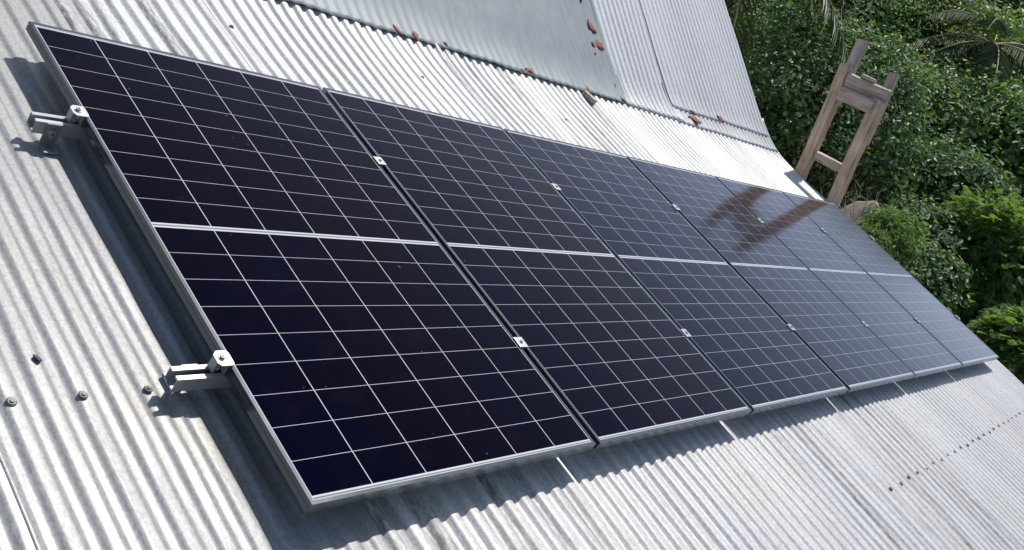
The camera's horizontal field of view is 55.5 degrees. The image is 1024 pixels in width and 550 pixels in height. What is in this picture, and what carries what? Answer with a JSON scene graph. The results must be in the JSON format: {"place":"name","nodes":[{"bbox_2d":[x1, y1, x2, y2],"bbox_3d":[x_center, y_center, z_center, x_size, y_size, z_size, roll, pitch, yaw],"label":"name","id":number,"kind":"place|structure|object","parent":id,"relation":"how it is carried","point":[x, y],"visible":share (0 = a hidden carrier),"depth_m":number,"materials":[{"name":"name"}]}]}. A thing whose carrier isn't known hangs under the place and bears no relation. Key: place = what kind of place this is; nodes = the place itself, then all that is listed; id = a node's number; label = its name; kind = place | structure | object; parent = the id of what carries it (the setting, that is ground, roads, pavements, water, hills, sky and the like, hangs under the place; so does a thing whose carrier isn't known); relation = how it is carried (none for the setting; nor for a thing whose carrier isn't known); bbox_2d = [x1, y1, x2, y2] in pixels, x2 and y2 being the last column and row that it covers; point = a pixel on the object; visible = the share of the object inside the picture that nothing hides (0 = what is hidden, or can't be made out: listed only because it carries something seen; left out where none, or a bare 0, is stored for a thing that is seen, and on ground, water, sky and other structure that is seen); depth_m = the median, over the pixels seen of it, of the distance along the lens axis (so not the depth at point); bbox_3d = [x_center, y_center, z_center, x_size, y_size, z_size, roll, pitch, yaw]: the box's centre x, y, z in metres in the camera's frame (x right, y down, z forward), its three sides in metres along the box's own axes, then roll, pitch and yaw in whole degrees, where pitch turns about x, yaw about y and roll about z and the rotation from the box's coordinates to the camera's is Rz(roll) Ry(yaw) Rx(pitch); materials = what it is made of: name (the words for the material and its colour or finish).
{"place":"outdoors","nodes":[
{"label":"outdoors","id":0,"kind":"place"},
{"bbox_2d":[842,201,881,225],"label":"earth bank","id":1,"kind":"structure","parent":0,"point":[859,204],"depth_m":18.14,"materials":[{"name":"beige soil"}]},
{"bbox_2d":[787,75,1017,378],"bbox_3d":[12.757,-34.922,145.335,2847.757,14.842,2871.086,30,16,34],"label":"hillside","id":2,"kind":"structure","parent":0,"point":[871,182],"depth_m":31.71,"materials":[{"name":"brown soil"}]},
{"bbox_2d":[0,0,1023,549],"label":"house","id":3,"kind":"structure","parent":2,"relation":"on","point":[108,440],"depth_m":3.43,"materials":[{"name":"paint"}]},
{"bbox_2d":[32,354,41,362],"bbox_3d":[-1.027,0.180,2.107,0.021,0.007,0.010,42,10,4],"label":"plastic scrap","id":4,"kind":"object","parent":3,"relation":"on","point":[37,358],"visible":1,"depth_m":2.10,"materials":[{"name":"plastic"}]},
{"bbox_2d":[38,123,62,154],"bbox_3d":[-1.260,-0.372,2.673,0.043,0.074,0.043,2,43,-52],"label":"roof bracket","id":5,"kind":"object","parent":3,"relation":"on","point":[46,145],"visible":1,"depth_m":2.68,"materials":[{"name":"metal"}]},
{"bbox_2d":[26,111,88,139],"bbox_3d":[0.867,-0.343,5.458,7.112,0.040,0.042,2,43,-52],"label":"mounting rail","id":6,"kind":"object","parent":5,"relation":"attached to","point":[36,122],"visible":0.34,"depth_m":2.69,"materials":[{"name":"metal"}]},
{"bbox_2d":[66,105,88,125],"bbox_3d":[-1.224,-0.434,2.728,0.044,0.084,0.048,2,43,-52],"label":"end clamp","id":7,"kind":"object","parent":6,"relation":"attached to","point":[80,113],"visible":0.95,"depth_m":2.71,"materials":[{"name":"metal"}]},
{"bbox_2d":[26,21,595,513],"bbox_3d":[-0.604,-0.111,2.973,1.134,0.032,1.817,2,43,-52],"label":"solar panel","id":8,"kind":"object","parent":6,"relation":"on","point":[342,313],"visible":1,"depth_m":2.81,"materials":[{"name":"glass"}]},
{"bbox_2d":[373,156,386,166],"bbox_3d":[-0.499,-0.415,3.631,0.041,0.037,0.045,1,43,-54],"label":"clamp","id":9,"kind":"object","parent":6,"relation":"attached to","point":[380,162],"visible":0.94,"depth_m":3.62,"materials":[{"name":"metal"}]},
{"bbox_2d":[551,183,561,191],"bbox_3d":[0.200,-0.402,4.554,0.041,0.037,0.045,0,44,-54],"label":"clamp","id":10,"kind":"object","parent":6,"relation":"on","point":[556,187],"visible":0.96,"depth_m":4.54,"materials":[{"name":"metal"}]},
{"bbox_2d":[504,129,848,414],"bbox_3d":[0.810,-0.063,4.806,1.134,0.032,1.817,2,43,-52],"label":"solar panel","id":11,"kind":"object","parent":6,"relation":"on","point":[753,348],"visible":0.98,"depth_m":4.71,"materials":[{"name":"glass"}]},
{"bbox_2d":[626,156,914,392],"bbox_3d":[1.518,-0.041,5.721,1.134,0.031,1.817,2,42,-52],"label":"solar panel","id":12,"kind":"object","parent":6,"relation":"on","point":[850,350],"visible":0.98,"depth_m":5.63,"materials":[{"name":"glass"}]},
{"bbox_2d":[715,176,961,377],"bbox_3d":[2.224,-0.017,6.637,1.134,0.030,1.817,2,43,-52],"label":"solar panel","id":13,"kind":"object","parent":6,"relation":"on","point":[907,339],"visible":0.98,"depth_m":6.57,"materials":[{"name":"glass"}]},
{"bbox_2d":[782,191,998,367],"bbox_3d":[2.931,0.008,7.554,1.134,0.031,1.817,2,42,-52],"label":"solar panel","id":14,"kind":"object","parent":6,"relation":"on","point":[949,331],"visible":0.99,"depth_m":7.49,"materials":[{"name":"glass"}]},
{"bbox_2d":[161,364,196,377],"bbox_3d":[-0.781,0.222,2.287,0.043,0.074,0.043,2,43,-52],"label":"roof bracket","id":15,"kind":"object","parent":3,"relation":"attached to","point":[163,374],"visible":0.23,"depth_m":2.28,"materials":[{"name":"metal"}]},
{"bbox_2d":[163,364,231,391],"bbox_3d":[1.394,0.310,5.034,7.112,0.040,0.042,2,43,-52],"label":"mounting rail","id":16,"kind":"object","parent":15,"relation":"attached to","point":[187,378],"visible":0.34,"depth_m":2.26,"materials":[{"name":"metal"}]},
{"bbox_2d":[207,350,233,373],"bbox_3d":[-0.697,0.219,2.305,0.044,0.084,0.048,2,43,-52],"label":"end clamp","id":17,"kind":"object","parent":16,"relation":"attached to","point":[222,360],"visible":0.94,"depth_m":2.29,"materials":[{"name":"metal"}]},
{"bbox_2d":[513,337,527,348],"bbox_3d":[0.022,0.231,3.212,0.041,0.037,0.045,3,42,-50],"label":"clamp","id":18,"kind":"object","parent":16,"relation":"on","point":[521,343],"visible":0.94,"depth_m":3.20,"materials":[{"name":"metal"}]},
{"bbox_2d":[322,87,751,448],"bbox_3d":[0.103,-0.088,3.889,1.134,0.031,1.817,2,43,-52],"label":"solar panel","id":19,"kind":"object","parent":16,"relation":"on","point":[615,355],"visible":0.99,"depth_m":3.77,"materials":[{"name":"glass"}]},
{"bbox_2d":[680,329,691,337],"bbox_3d":[0.730,0.255,4.128,0.041,0.037,0.045,2,43,-53],"label":"clamp","id":20,"kind":"object","parent":16,"relation":"on","point":[686,333],"visible":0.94,"depth_m":4.12,"materials":[{"name":"metal"}]},
{"bbox_2d":[787,324,795,330],"bbox_3d":[1.438,0.280,5.043,0.041,0.037,0.045,3,42,-50],"label":"clamp","id":21,"kind":"object","parent":16,"relation":"on","point":[791,327],"visible":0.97,"depth_m":5.03,"materials":[{"name":"metal"}]},
{"bbox_2d":[581,90,596,103],"bbox_3d":[0.517,-1.187,6.500,0.100,0.032,0.068,46,20,14],"label":"wooden block","id":22,"kind":"object","parent":3,"relation":"on","point":[588,96],"depth_m":6.47,"materials":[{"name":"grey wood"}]},
{"bbox_2d":[732,0,805,77],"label":"tree","id":23,"kind":"object","parent":2,"relation":"on","point":[752,38],"visible":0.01,"depth_m":38.17,"materials":[{"name":"green plant"}]},
{"bbox_2d":[724,0,891,125],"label":"coconut palm","id":24,"kind":"object","parent":2,"relation":"on","point":[833,29],"visible":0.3,"depth_m":19.58,"materials":[{"name":"green plant"}]},
{"bbox_2d":[736,0,939,57],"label":"tree","id":25,"kind":"object","parent":2,"relation":"on","point":[877,8],"visible":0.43,"depth_m":31.19,"materials":[{"name":"green plant"}]},
{"bbox_2d":[747,58,936,209],"bbox_3d":[6.031,-3.105,23.537,8.036,4.617,6.504,30,16,34],"label":"tree","id":26,"kind":"object","parent":2,"relation":"on","point":[815,180],"visible":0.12,"depth_m":22.16,"materials":[{"name":"green plant"}]},
{"bbox_2d":[726,0,964,200],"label":"bush","id":27,"kind":"object","parent":2,"relation":"on","point":[808,45],"visible":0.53,"depth_m":20.62,"materials":[{"name":"green plant"}]},
{"bbox_2d":[795,38,899,206],"bbox_3d":[2.371,0.518,9.398,0.538,5.661,0.262,30,16,34],"label":"wooden ladder","id":28,"kind":"object","parent":2,"relation":"on","point":[869,97],"visible":0.22,"depth_m":8.85,"materials":[{"name":"brown wood"}]},
{"bbox_2d":[820,172,882,223],"bbox_3d":[4.671,0.709,15.505,1.300,4.722,1.551,30,16,34],"label":"dry shrub","id":29,"kind":"object","parent":2,"relation":"on","point":[845,206],"visible":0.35,"depth_m":15.07,"materials":[{"name":"green plant"}]},
{"bbox_2d":[833,0,871,30],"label":"bare shrub","id":30,"kind":"object","parent":2,"relation":"on","point":[865,10],"visible":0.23,"depth_m":25.26,"materials":[{"name":"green plant"}]},
{"bbox_2d":[857,219,898,261],"bbox_3d":[3.558,1.233,12.154,1.036,4.176,1.093,30,16,34],"label":"shrub","id":31,"kind":"object","parent":2,"relation":"on","point":[875,234],"visible":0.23,"depth_m":11.63,"materials":[{"name":"green plant"}]},
{"bbox_2d":[856,203,929,274],"bbox_3d":[4.138,1.156,12.775,0.997,4.516,1.054,24,14,14],"label":"shrub","id":32,"kind":"object","parent":2,"relation":"on","point":[892,219],"visible":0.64,"depth_m":12.13,"materials":[{"name":"green plant"}]},
{"bbox_2d":[793,33,1023,169],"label":"tree","id":33,"kind":"object","parent":2,"relation":"on","point":[944,88],"visible":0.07,"depth_m":26.68,"materials":[{"name":"green plant"}]},
{"bbox_2d":[795,0,1023,79],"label":"tree","id":34,"kind":"object","parent":2,"relation":"on","point":[943,27],"visible":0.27,"depth_m":32.38,"materials":[{"name":"green plant"}]},
{"bbox_2d":[870,189,993,263],"bbox_3d":[6.992,0.551,18.182,2.104,4.350,2.940,20,14,1],"label":"shrub","id":35,"kind":"object","parent":2,"relation":"on","point":[932,214],"visible":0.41,"depth_m":17.25,"materials":[{"name":"green plant"}]},
{"bbox_2d":[896,233,985,311],"bbox_3d":[5.590,1.498,15.143,1.955,4.528,2.097,30,16,34],"label":"shrub","id":36,"kind":"object","parent":2,"relation":"on","point":[934,270],"visible":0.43,"depth_m":14.37,"materials":[{"name":"green plant"}]},
{"bbox_2d":[866,128,1023,215],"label":"tree","id":37,"kind":"object","parent":2,"relation":"on","point":[956,167],"visible":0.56,"depth_m":22.57,"materials":[{"name":"green plant"}]},
{"bbox_2d":[898,10,1023,138],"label":"coconut palm","id":38,"kind":"object","parent":2,"relation":"on","point":[1006,55],"visible":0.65,"depth_m":29.28,"materials":[{"name":"green plant"}]},
{"bbox_2d":[899,34,1023,194],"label":"tree","id":39,"kind":"object","parent":2,"relation":"on","point":[968,80],"visible":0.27,"depth_m":26.61,"materials":[{"name":"green plant"}]},
{"bbox_2d":[921,0,1023,84],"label":"tree","id":40,"kind":"object","parent":2,"relation":"on","point":[1014,23],"visible":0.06,"depth_m":37.04,"materials":[{"name":"green plant"}]},
{"bbox_2d":[927,182,1023,316],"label":"feathery tree","id":41,"kind":"object","parent":2,"relation":"on","point":[998,262],"visible":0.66,"depth_m":17.04,"materials":[{"name":"green plant"}]},
{"bbox_2d":[943,276,1007,328],"bbox_3d":[7.479,1.726,17.374,2.418,3.709,1.817,23,14,10],"label":"bush","id":42,"kind":"object","parent":2,"relation":"on","point":[972,315],"visible":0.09,"depth_m":16.65,"materials":[{"name":"green plant"}]},
{"bbox_2d":[940,67,1023,206],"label":"tree","id":43,"kind":"object","parent":2,"relation":"on","point":[1016,140],"visible":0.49,"depth_m":25.85,"materials":[{"name":"green plant"}]},
{"bbox_2d":[967,300,1023,384],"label":"feathery tree","id":44,"kind":"object","parent":2,"relation":"on","point":[998,332],"visible":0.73,"depth_m":14.55,"materials":[{"name":"green plant"}]},
{"bbox_2d":[973,0,1023,17],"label":"tree","id":45,"kind":"object","parent":2,"relation":"on","point":[997,2],"visible":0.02,"depth_m":44.78,"materials":[{"name":"green plant"}]},
{"bbox_2d":[984,0,1023,22],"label":"tree","id":46,"kind":"object","parent":2,"relation":"on","point":[1018,3],"visible":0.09,"depth_m":43.97,"materials":[{"name":"green plant"}]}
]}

